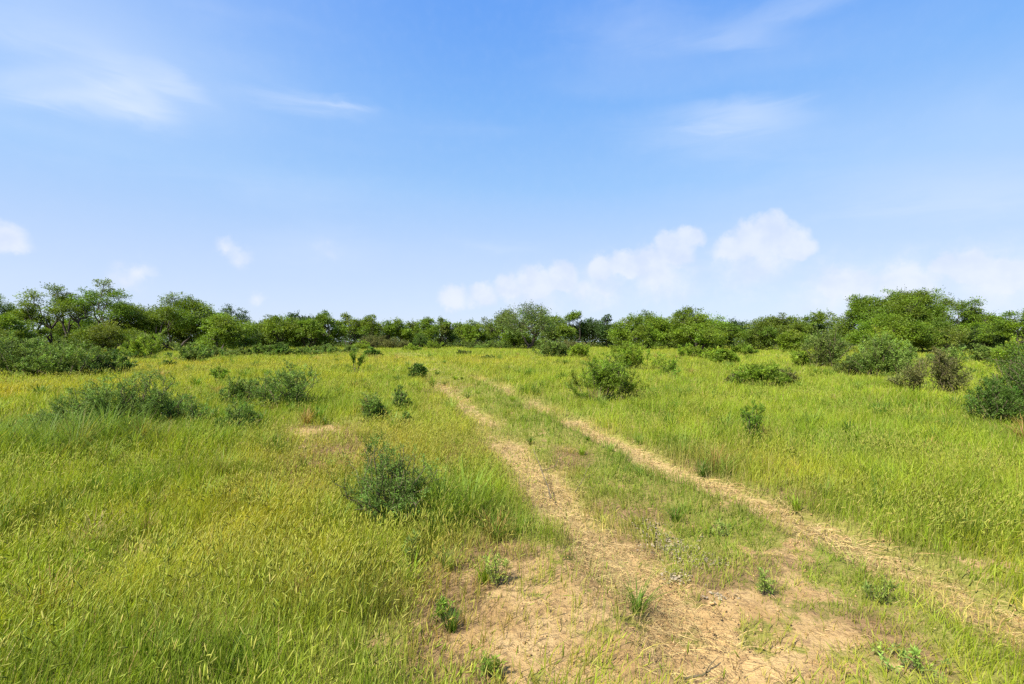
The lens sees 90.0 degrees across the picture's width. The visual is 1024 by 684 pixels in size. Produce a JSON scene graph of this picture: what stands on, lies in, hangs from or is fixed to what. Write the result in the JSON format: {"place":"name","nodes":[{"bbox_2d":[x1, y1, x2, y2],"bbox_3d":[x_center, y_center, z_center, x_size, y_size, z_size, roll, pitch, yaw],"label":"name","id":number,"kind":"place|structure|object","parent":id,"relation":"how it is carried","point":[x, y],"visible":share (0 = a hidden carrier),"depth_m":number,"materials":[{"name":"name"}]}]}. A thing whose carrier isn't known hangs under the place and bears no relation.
{"place":"outdoors","nodes":[
{"label":"outdoors","id":0,"kind":"place"},
{"bbox_2d":[0,345,1023,683],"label":"meadow grass","id":1,"kind":"structure","parent":0,"point":[142,429],"depth_m":4.69,"materials":[{"name":"green plant"}]},
{"bbox_2d":[0,342,1023,683],"bbox_3d":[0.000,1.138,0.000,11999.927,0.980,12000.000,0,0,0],"label":"ground","id":2,"kind":"structure","parent":0,"point":[834,632],"depth_m":3.13,"materials":[{"name":"soil"}]},
{"bbox_2d":[0,293,30,333],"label":"bushy tree","id":3,"kind":"object","parent":2,"relation":"on","point":[4,308],"visible":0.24,"depth_m":47.31,"materials":[{"name":"green plant"}]},
{"bbox_2d":[0,312,42,349],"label":"bushy tree","id":4,"kind":"object","parent":2,"relation":"on","point":[19,331],"visible":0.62,"depth_m":40.03,"materials":[{"name":"green plant"}]},
{"bbox_2d":[5,301,54,347],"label":"bushy tree","id":5,"kind":"object","parent":2,"relation":"on","point":[32,319],"visible":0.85,"depth_m":46.31,"materials":[{"name":"green plant"}]},
{"bbox_2d":[0,328,68,377],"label":"shrub","id":6,"kind":"object","parent":2,"relation":"on","point":[11,356],"visible":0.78,"depth_m":17.40,"materials":[{"name":"green plant"}]},
{"bbox_2d":[8,282,96,343],"bbox_3d":[-43.781,-2.331,48.838,6.584,6.912,5.707,0,0,0],"label":"bushy tree","id":7,"kind":"object","parent":2,"relation":"on","point":[32,294],"visible":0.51,"depth_m":48.85,"materials":[{"name":"green plant"}]},
{"bbox_2d":[20,331,90,374],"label":"shrub","id":8,"kind":"object","parent":2,"relation":"on","point":[56,346],"visible":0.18,"depth_m":18.08,"materials":[{"name":"green plant"}]},
{"bbox_2d":[32,314,107,349],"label":"bushy tree","id":9,"kind":"object","parent":2,"relation":"on","point":[57,328],"visible":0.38,"depth_m":51.64,"materials":[{"name":"green plant"}]},
{"bbox_2d":[14,337,128,375],"bbox_3d":[-15.162,0.519,17.790,3.162,1.417,1.976,0,0,-44],"label":"shrub","id":10,"kind":"object","parent":2,"relation":"on","point":[67,361],"visible":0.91,"depth_m":17.46,"materials":[{"name":"green plant"}]},
{"bbox_2d":[15,381,142,427],"bbox_3d":[-6.896,1.030,8.143,1.622,0.839,1.069,0,0,-17],"label":"bush","id":11,"kind":"object","parent":2,"relation":"on","point":[55,407],"visible":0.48,"depth_m":8.05,"materials":[{"name":"green plant"}]},
{"bbox_2d":[43,277,140,351],"bbox_3d":[-39.410,-2.562,48.921,7.634,7.323,6.416,0,0,19],"label":"bushy tree","id":12,"kind":"object","parent":2,"relation":"on","point":[116,310],"visible":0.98,"depth_m":48.24,"materials":[{"name":"green plant"}]},
{"bbox_2d":[57,318,152,352],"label":"bushy tree","id":13,"kind":"object","parent":2,"relation":"on","point":[99,335],"visible":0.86,"depth_m":43.98,"materials":[{"name":"green plant"}]},
{"bbox_2d":[81,348,146,373],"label":"shrub","id":14,"kind":"object","parent":2,"relation":"on","point":[128,364],"visible":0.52,"depth_m":18.75,"materials":[{"name":"green plant"}]},
{"bbox_2d":[60,366,183,423],"bbox_3d":[-6.348,0.923,8.404,1.750,1.016,1.132,0,0,-41],"label":"bush","id":15,"kind":"object","parent":2,"relation":"on","point":[131,391],"visible":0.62,"depth_m":8.32,"materials":[{"name":"green plant"}]},
{"bbox_2d":[91,301,165,348],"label":"bushy tree","id":16,"kind":"object","parent":2,"relation":"on","point":[136,319],"visible":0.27,"depth_m":51.98,"materials":[{"name":"green plant"}]},
{"bbox_2d":[120,328,168,358],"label":"shrub","id":17,"kind":"object","parent":2,"relation":"on","point":[140,348],"visible":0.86,"depth_m":33.00,"materials":[{"name":"green plant"}]},
{"bbox_2d":[117,310,197,349],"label":"bushy tree","id":18,"kind":"object","parent":2,"relation":"on","point":[129,326],"visible":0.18,"depth_m":51.98,"materials":[{"name":"green plant"}]},
{"bbox_2d":[111,388,214,423],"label":"bush","id":19,"kind":"object","parent":2,"relation":"on","point":[168,406],"visible":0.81,"depth_m":8.49,"materials":[{"name":"green plant"}]},
{"bbox_2d":[137,291,220,351],"bbox_3d":[-33.083,-2.011,51.758,7.613,6.216,9.303,0,0,-43],"label":"bushy tree","id":20,"kind":"object","parent":2,"relation":"on","point":[177,308],"visible":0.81,"depth_m":50.13,"materials":[{"name":"green plant"}]},
{"bbox_2d":[164,342,214,361],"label":"shrub","id":21,"kind":"object","parent":2,"relation":"on","point":[191,353],"visible":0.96,"depth_m":27.39,"materials":[{"name":"green plant"}]},
{"bbox_2d":[164,302,243,347],"bbox_3d":[-31.660,-1.545,52.846,7.523,5.267,6.095,0,0,-35],"label":"bushy tree","id":22,"kind":"object","parent":2,"relation":"on","point":[181,334],"visible":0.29,"depth_m":51.72,"materials":[{"name":"green plant"}]},
{"bbox_2d":[209,362,230,383],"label":"sapling","id":23,"kind":"object","parent":2,"relation":"on","point":[224,372],"visible":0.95,"depth_m":14.72,"materials":[{"name":"green plant"}]},
{"bbox_2d":[206,345,240,356],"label":"shrub","id":24,"kind":"object","parent":2,"relation":"on","point":[218,350],"visible":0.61,"depth_m":35.46,"materials":[{"name":"green plant"}]},
{"bbox_2d":[195,312,255,349],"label":"bushy tree","id":25,"kind":"object","parent":2,"relation":"on","point":[228,333],"visible":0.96,"depth_m":48.22,"materials":[{"name":"green plant"}]},
{"bbox_2d":[204,303,265,347],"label":"bushy tree","id":26,"kind":"object","parent":2,"relation":"on","point":[241,316],"visible":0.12,"depth_m":66.10,"materials":[{"name":"green plant"}]},
{"bbox_2d":[212,375,268,405],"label":"bush","id":27,"kind":"object","parent":2,"relation":"on","point":[232,389],"visible":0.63,"depth_m":10.39,"materials":[{"name":"green plant"}]},
{"bbox_2d":[218,319,262,348],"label":"bushy tree","id":28,"kind":"object","parent":2,"relation":"on","point":[247,341],"visible":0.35,"depth_m":56.08,"materials":[{"name":"green plant"}]},
{"bbox_2d":[212,398,270,428],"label":"bush","id":29,"kind":"object","parent":2,"relation":"on","point":[249,411],"visible":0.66,"depth_m":8.18,"materials":[{"name":"green plant"}]},
{"bbox_2d":[245,314,307,347],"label":"bushy tree","id":30,"kind":"object","parent":2,"relation":"on","point":[276,326],"visible":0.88,"depth_m":68.71,"materials":[{"name":"green plant"}]},
{"bbox_2d":[236,359,321,408],"bbox_3d":[-4.726,0.847,10.383,1.667,1.038,1.295,0,0,-18],"label":"bush","id":31,"kind":"object","parent":2,"relation":"on","point":[290,381],"visible":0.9,"depth_m":10.26,"materials":[{"name":"green plant"}]},
{"bbox_2d":[261,341,296,355],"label":"shrub","id":32,"kind":"object","parent":2,"relation":"on","point":[281,348],"visible":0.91,"depth_m":37.42,"materials":[{"name":"green plant"}]},
{"bbox_2d":[290,345,323,355],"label":"shrub","id":33,"kind":"object","parent":2,"relation":"on","point":[307,350],"visible":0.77,"depth_m":37.38,"materials":[{"name":"green plant"}]},
{"bbox_2d":[290,317,328,346],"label":"bushy tree","id":34,"kind":"object","parent":2,"relation":"on","point":[314,331],"visible":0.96,"depth_m":70.49,"materials":[{"name":"green plant"}]},
{"bbox_2d":[313,309,347,344],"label":"bushy tree","id":35,"kind":"object","parent":2,"relation":"on","point":[324,318],"visible":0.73,"depth_m":73.69,"materials":[{"name":"green plant"}]},
{"bbox_2d":[326,312,361,344],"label":"bushy tree","id":36,"kind":"object","parent":2,"relation":"on","point":[346,319],"visible":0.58,"depth_m":77.40,"materials":[{"name":"green plant"}]},
{"bbox_2d":[347,314,385,346],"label":"bushy tree","id":37,"kind":"object","parent":2,"relation":"on","point":[373,326],"visible":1,"depth_m":75.45,"materials":[{"name":"green plant"}]},
{"bbox_2d":[355,333,388,347],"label":"shrub","id":38,"kind":"object","parent":2,"relation":"on","point":[372,341],"visible":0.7,"depth_m":70.11,"materials":[{"name":"green plant"}]},
{"bbox_2d":[357,390,392,421],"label":"weed clump","id":39,"kind":"object","parent":2,"relation":"on","point":[368,408],"visible":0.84,"depth_m":8.74,"materials":[{"name":"green plant"}]},
{"bbox_2d":[326,433,446,531],"bbox_3d":[-1.056,1.181,4.398,0.998,0.795,0.950,0,0,0],"label":"bush","id":40,"kind":"object","parent":2,"relation":"on","point":[386,482],"visible":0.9,"depth_m":4.28,"materials":[{"name":"green plant"}]},
{"bbox_2d":[380,337,408,347],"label":"shrub","id":41,"kind":"object","parent":2,"relation":"on","point":[387,344],"visible":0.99,"depth_m":69.88,"materials":[{"name":"green plant"}]},
{"bbox_2d":[376,316,413,346],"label":"bushy tree","id":42,"kind":"object","parent":2,"relation":"on","point":[398,328],"visible":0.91,"depth_m":77.22,"materials":[{"name":"green plant"}]},
{"bbox_2d":[390,384,412,410],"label":"weed clump","id":43,"kind":"object","parent":2,"relation":"on","point":[398,394],"visible":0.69,"depth_m":10.02,"materials":[{"name":"green plant"}]},
{"bbox_2d":[401,529,420,565],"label":"weed","id":44,"kind":"object","parent":2,"relation":"on","point":[408,538],"visible":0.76,"depth_m":3.51,"materials":[{"name":"green plant"}]},
{"bbox_2d":[407,362,428,376],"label":"shrub","id":45,"kind":"object","parent":2,"relation":"on","point":[418,369],"visible":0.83,"depth_m":17.08,"materials":[{"name":"green plant"}]},
{"bbox_2d":[412,316,440,343],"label":"bushy tree","id":46,"kind":"object","parent":2,"relation":"on","point":[431,329],"visible":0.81,"depth_m":79.24,"materials":[{"name":"green plant"}]},
{"bbox_2d":[431,595,454,620],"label":"weed","id":47,"kind":"object","parent":2,"relation":"on","point":[441,601],"visible":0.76,"depth_m":2.84,"materials":[{"name":"green plant"}]},
{"bbox_2d":[435,315,459,346],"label":"bushy tree","id":48,"kind":"object","parent":2,"relation":"on","point":[446,329],"visible":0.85,"depth_m":83.73,"materials":[{"name":"green plant"}]},
{"bbox_2d":[454,317,490,343],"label":"bushy tree","id":49,"kind":"object","parent":2,"relation":"on","point":[470,331],"visible":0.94,"depth_m":78.61,"materials":[{"name":"green plant"}]},
{"bbox_2d":[478,649,506,678],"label":"weed","id":50,"kind":"object","parent":2,"relation":"on","point":[496,666],"visible":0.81,"depth_m":2.34,"materials":[{"name":"green plant"}]},
{"bbox_2d":[474,339,517,348],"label":"shrub","id":51,"kind":"object","parent":2,"relation":"on","point":[501,344],"visible":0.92,"depth_m":65.94,"materials":[{"name":"green plant"}]},
{"bbox_2d":[483,549,509,587],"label":"weed","id":52,"kind":"object","parent":2,"relation":"on","point":[495,569],"visible":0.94,"depth_m":3.21,"materials":[{"name":"green plant"}]},
{"bbox_2d":[478,308,530,339],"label":"bushy tree","id":53,"kind":"object","parent":2,"relation":"on","point":[491,331],"visible":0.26,"depth_m":71.26,"materials":[{"name":"green plant"}]},
{"bbox_2d":[2,355,1023,683],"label":"dry straw","id":54,"kind":"object","parent":2,"relation":"on","point":[600,555],"visible":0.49,"depth_m":3.41,"materials":[{"name":"beige plant"}]},
{"bbox_2d":[5,325,1022,346],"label":"woods","id":55,"kind":"object","parent":2,"relation":"on","point":[44,337],"visible":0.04,"depth_m":98.36,"materials":[{"name":"green plant"}]},
{"bbox_2d":[500,328,539,347],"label":"bushy tree","id":56,"kind":"object","parent":2,"relation":"on","point":[517,342],"visible":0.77,"depth_m":67.26,"materials":[{"name":"green plant"}]},
{"bbox_2d":[17,333,1023,349],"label":"undergrowth","id":57,"kind":"object","parent":2,"relation":"on","point":[436,339],"visible":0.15,"depth_m":78.12,"materials":[{"name":"green plant"}]},
{"bbox_2d":[489,301,562,348],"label":"bushy tree","id":58,"kind":"object","parent":2,"relation":"on","point":[540,323],"visible":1,"depth_m":62.60,"materials":[{"name":"green plant"}]},
{"bbox_2d":[56,465,1023,683],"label":"soil crumbs","id":59,"kind":"object","parent":2,"relation":"on","point":[737,677],"visible":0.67,"depth_m":2.85,"materials":[{"name":"brown soil"}]},
{"bbox_2d":[531,336,570,357],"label":"shrub","id":60,"kind":"object","parent":2,"relation":"on","point":[555,348],"visible":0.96,"depth_m":33.71,"materials":[{"name":"green plant"}]},
{"bbox_2d":[532,315,577,343],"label":"bushy tree","id":61,"kind":"object","parent":2,"relation":"on","point":[564,330],"visible":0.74,"depth_m":70.87,"materials":[{"name":"green plant"}]},
{"bbox_2d":[562,310,583,344],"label":"bushy tree","id":62,"kind":"object","parent":2,"relation":"on","point":[571,317],"visible":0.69,"depth_m":77.71,"materials":[{"name":"green plant"}]},
{"bbox_2d":[567,343,589,357],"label":"shrub","id":63,"kind":"object","parent":2,"relation":"on","point":[578,349],"visible":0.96,"depth_m":32.59,"materials":[{"name":"green plant"}]},
{"bbox_2d":[573,317,610,346],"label":"bushy tree","id":64,"kind":"object","parent":2,"relation":"on","point":[588,328],"visible":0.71,"depth_m":79.09,"materials":[{"name":"green plant"}]},
{"bbox_2d":[594,314,615,347],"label":"bushy tree","id":65,"kind":"object","parent":2,"relation":"on","point":[601,329],"visible":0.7,"depth_m":75.21,"materials":[{"name":"green plant"}]},
{"bbox_2d":[563,349,649,401],"bbox_3d":[2.059,0.724,11.390,1.883,1.258,1.450,0,0,0],"label":"bush","id":66,"kind":"object","parent":2,"relation":"on","point":[602,379],"visible":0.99,"depth_m":11.18,"materials":[{"name":"green plant"}]},
{"bbox_2d":[604,310,665,349],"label":"bushy tree","id":67,"kind":"object","parent":2,"relation":"on","point":[626,333],"visible":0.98,"depth_m":58.96,"materials":[{"name":"green plant"}]},
{"bbox_2d":[615,341,668,368],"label":"shrub","id":68,"kind":"object","parent":2,"relation":"on","point":[635,358],"visible":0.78,"depth_m":21.07,"materials":[{"name":"green plant"}]},
{"bbox_2d":[627,310,672,348],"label":"bushy tree","id":69,"kind":"object","parent":2,"relation":"on","point":[659,323],"visible":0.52,"depth_m":61.51,"materials":[{"name":"green plant"}]},
{"bbox_2d":[631,517,739,602],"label":"leaf litter","id":70,"kind":"object","parent":2,"relation":"on","point":[678,576],"visible":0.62,"depth_m":3.64,"materials":[{"name":"plant"}]},
{"bbox_2d":[677,343,706,357],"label":"shrub","id":71,"kind":"object","parent":2,"relation":"on","point":[692,350],"visible":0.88,"depth_m":33.34,"materials":[{"name":"green plant"}]},
{"bbox_2d":[661,304,729,347],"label":"bushy tree","id":72,"kind":"object","parent":2,"relation":"on","point":[685,317],"visible":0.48,"depth_m":61.29,"materials":[{"name":"green plant"}]},
{"bbox_2d":[668,320,728,350],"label":"bushy tree","id":73,"kind":"object","parent":2,"relation":"on","point":[703,334],"visible":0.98,"depth_m":49.51,"materials":[{"name":"green plant"}]},
{"bbox_2d":[707,346,740,363],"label":"shrub","id":74,"kind":"object","parent":2,"relation":"on","point":[721,355],"visible":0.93,"depth_m":25.95,"materials":[{"name":"green plant"}]},
{"bbox_2d":[709,318,741,347],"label":"bushy tree","id":75,"kind":"object","parent":2,"relation":"on","point":[731,331],"visible":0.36,"depth_m":64.40,"materials":[{"name":"green plant"}]},
{"bbox_2d":[730,343,758,355],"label":"shrub","id":76,"kind":"object","parent":2,"relation":"on","point":[738,348],"visible":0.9,"depth_m":37.67,"materials":[{"name":"green plant"}]},
{"bbox_2d":[740,399,765,441],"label":"sapling","id":77,"kind":"object","parent":2,"relation":"on","point":[754,419],"visible":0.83,"depth_m":7.28,"materials":[{"name":"green plant"}]},
{"bbox_2d":[732,318,778,349],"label":"bushy tree","id":78,"kind":"object","parent":2,"relation":"on","point":[763,331],"visible":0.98,"depth_m":55.77,"materials":[{"name":"green plant"}]},
{"bbox_2d":[728,360,792,386],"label":"shrub","id":79,"kind":"object","parent":2,"relation":"on","point":[766,373],"visible":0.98,"depth_m":13.94,"materials":[{"name":"green plant"}]},
{"bbox_2d":[755,565,777,595],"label":"weed","id":80,"kind":"object","parent":2,"relation":"on","point":[761,579],"visible":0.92,"depth_m":3.07,"materials":[{"name":"green plant"}]},
{"bbox_2d":[743,312,816,349],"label":"bushy tree","id":81,"kind":"object","parent":2,"relation":"on","point":[783,324],"visible":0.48,"depth_m":58.75,"materials":[{"name":"green plant"}]},
{"bbox_2d":[774,328,813,351],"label":"bushy tree","id":82,"kind":"object","parent":2,"relation":"on","point":[786,340],"visible":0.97,"depth_m":47.38,"materials":[{"name":"green plant"}]},
{"bbox_2d":[789,348,815,366],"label":"shrub","id":83,"kind":"object","parent":2,"relation":"on","point":[797,358],"visible":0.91,"depth_m":23.36,"materials":[{"name":"green plant"}]},
{"bbox_2d":[799,323,852,366],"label":"shrub","id":84,"kind":"object","parent":2,"relation":"on","point":[825,350],"visible":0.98,"depth_m":22.64,"materials":[{"name":"green plant"}]},
{"bbox_2d":[799,308,859,344],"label":"bushy tree","id":85,"kind":"object","parent":2,"relation":"on","point":[819,320],"visible":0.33,"depth_m":59.70,"materials":[{"name":"green plant"}]},
{"bbox_2d":[832,353,878,374],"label":"shrub","id":86,"kind":"object","parent":2,"relation":"on","point":[847,366],"visible":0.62,"depth_m":18.30,"materials":[{"name":"green plant"}]},
{"bbox_2d":[823,293,916,346],"bbox_3d":[35.054,-1.864,49.563,8.562,5.965,8.111,0,0,0],"label":"bushy tree","id":87,"kind":"object","parent":2,"relation":"on","point":[858,306],"visible":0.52,"depth_m":49.68,"materials":[{"name":"green plant"}]},
{"bbox_2d":[860,573,898,604],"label":"weed","id":88,"kind":"object","parent":2,"relation":"on","point":[881,591],"visible":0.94,"depth_m":2.99,"materials":[{"name":"green plant"}]},
{"bbox_2d":[858,324,907,361],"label":"shrub","id":89,"kind":"object","parent":2,"relation":"on","point":[889,332],"visible":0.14,"depth_m":22.50,"materials":[{"name":"green plant"}]},
{"bbox_2d":[843,327,933,376],"bbox_3d":[12.842,0.382,17.583,2.417,1.749,2.190,0,0,-19],"label":"shrub","id":90,"kind":"object","parent":2,"relation":"on","point":[898,357],"visible":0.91,"depth_m":17.38,"materials":[{"name":"green plant"}]},
{"bbox_2d":[841,310,937,350],"bbox_3d":[32.892,-0.826,44.673,5.776,3.924,7.652,0,0,-30],"label":"bushy tree","id":91,"kind":"object","parent":2,"relation":"on","point":[907,331],"visible":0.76,"depth_m":43.43,"materials":[{"name":"green plant"}]},
{"bbox_2d":[870,641,950,682],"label":"weed","id":92,"kind":"object","parent":2,"relation":"on","point":[915,651],"visible":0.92,"depth_m":2.37,"materials":[{"name":"green plant"}]},
{"bbox_2d":[867,284,958,349],"bbox_3d":[37.800,-2.240,48.526,7.668,6.732,9.185,0,0,35],"label":"bushy tree","id":93,"kind":"object","parent":2,"relation":"on","point":[920,302],"visible":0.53,"depth_m":46.69,"materials":[{"name":"green plant"}]},
{"bbox_2d":[884,346,975,394],"bbox_3d":[10.352,0.686,12.743,1.797,1.248,1.064,0,0,23],"label":"shrub","id":94,"kind":"object","parent":2,"relation":"on","point":[943,364],"visible":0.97,"depth_m":12.59,"materials":[{"name":"green plant"}]},
{"bbox_2d":[898,317,973,352],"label":"bushy tree","id":95,"kind":"object","parent":2,"relation":"on","point":[939,337],"visible":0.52,"depth_m":42.04,"materials":[{"name":"green plant"}]},
{"bbox_2d":[924,344,974,362],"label":"shrub","id":96,"kind":"object","parent":2,"relation":"on","point":[953,352],"visible":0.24,"depth_m":25.39,"materials":[{"name":"green plant"}]},
{"bbox_2d":[929,294,1000,349],"bbox_3d":[43.569,-1.903,51.332,9.152,5.952,7.656,0,0,0],"label":"bushy tree","id":97,"kind":"object","parent":2,"relation":"on","point":[970,320],"visible":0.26,"depth_m":49.49,"materials":[{"name":"green plant"}]},
{"bbox_2d":[947,305,1002,349],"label":"bushy tree","id":98,"kind":"object","parent":2,"relation":"on","point":[979,309],"visible":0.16,"depth_m":50.01,"materials":[{"name":"green plant"}]},
{"bbox_2d":[960,343,1002,361],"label":"shrub","id":99,"kind":"object","parent":2,"relation":"on","point":[984,352],"visible":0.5,"depth_m":27.62,"materials":[{"name":"green plant"}]},
{"bbox_2d":[955,324,1012,351],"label":"bushy tree","id":100,"kind":"object","parent":2,"relation":"on","point":[997,340],"visible":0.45,"depth_m":45.62,"materials":[{"name":"green plant"}]},
{"bbox_2d":[960,369,1023,423],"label":"bush","id":101,"kind":"object","parent":2,"relation":"on","point":[993,402],"visible":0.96,"depth_m":8.87,"materials":[{"name":"green plant"}]},
{"bbox_2d":[972,308,1023,343],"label":"bushy tree","id":102,"kind":"object","parent":2,"relation":"on","point":[1014,326],"visible":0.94,"depth_m":42.81,"materials":[{"name":"green plant"}]},
{"bbox_2d":[979,340,1023,413],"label":"bush","id":103,"kind":"object","parent":2,"relation":"on","point":[1021,358],"visible":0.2,"depth_m":9.77,"materials":[{"name":"green plant"}]},
{"bbox_2d":[980,333,1023,372],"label":"shrub","id":104,"kind":"object","parent":2,"relation":"on","point":[997,350],"visible":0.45,"depth_m":19.47,"materials":[{"name":"green plant"}]},
{"bbox_2d":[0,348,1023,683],"bbox_3d":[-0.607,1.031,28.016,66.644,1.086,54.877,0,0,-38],"label":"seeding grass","id":105,"kind":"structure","parent":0,"point":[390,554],"depth_m":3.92,"materials":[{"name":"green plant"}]},
{"bbox_2d":[0,0,1023,341],"label":"sky","id":106,"kind":"structure","parent":0,"point":[458,161],"materials":[{"name":"blue"}]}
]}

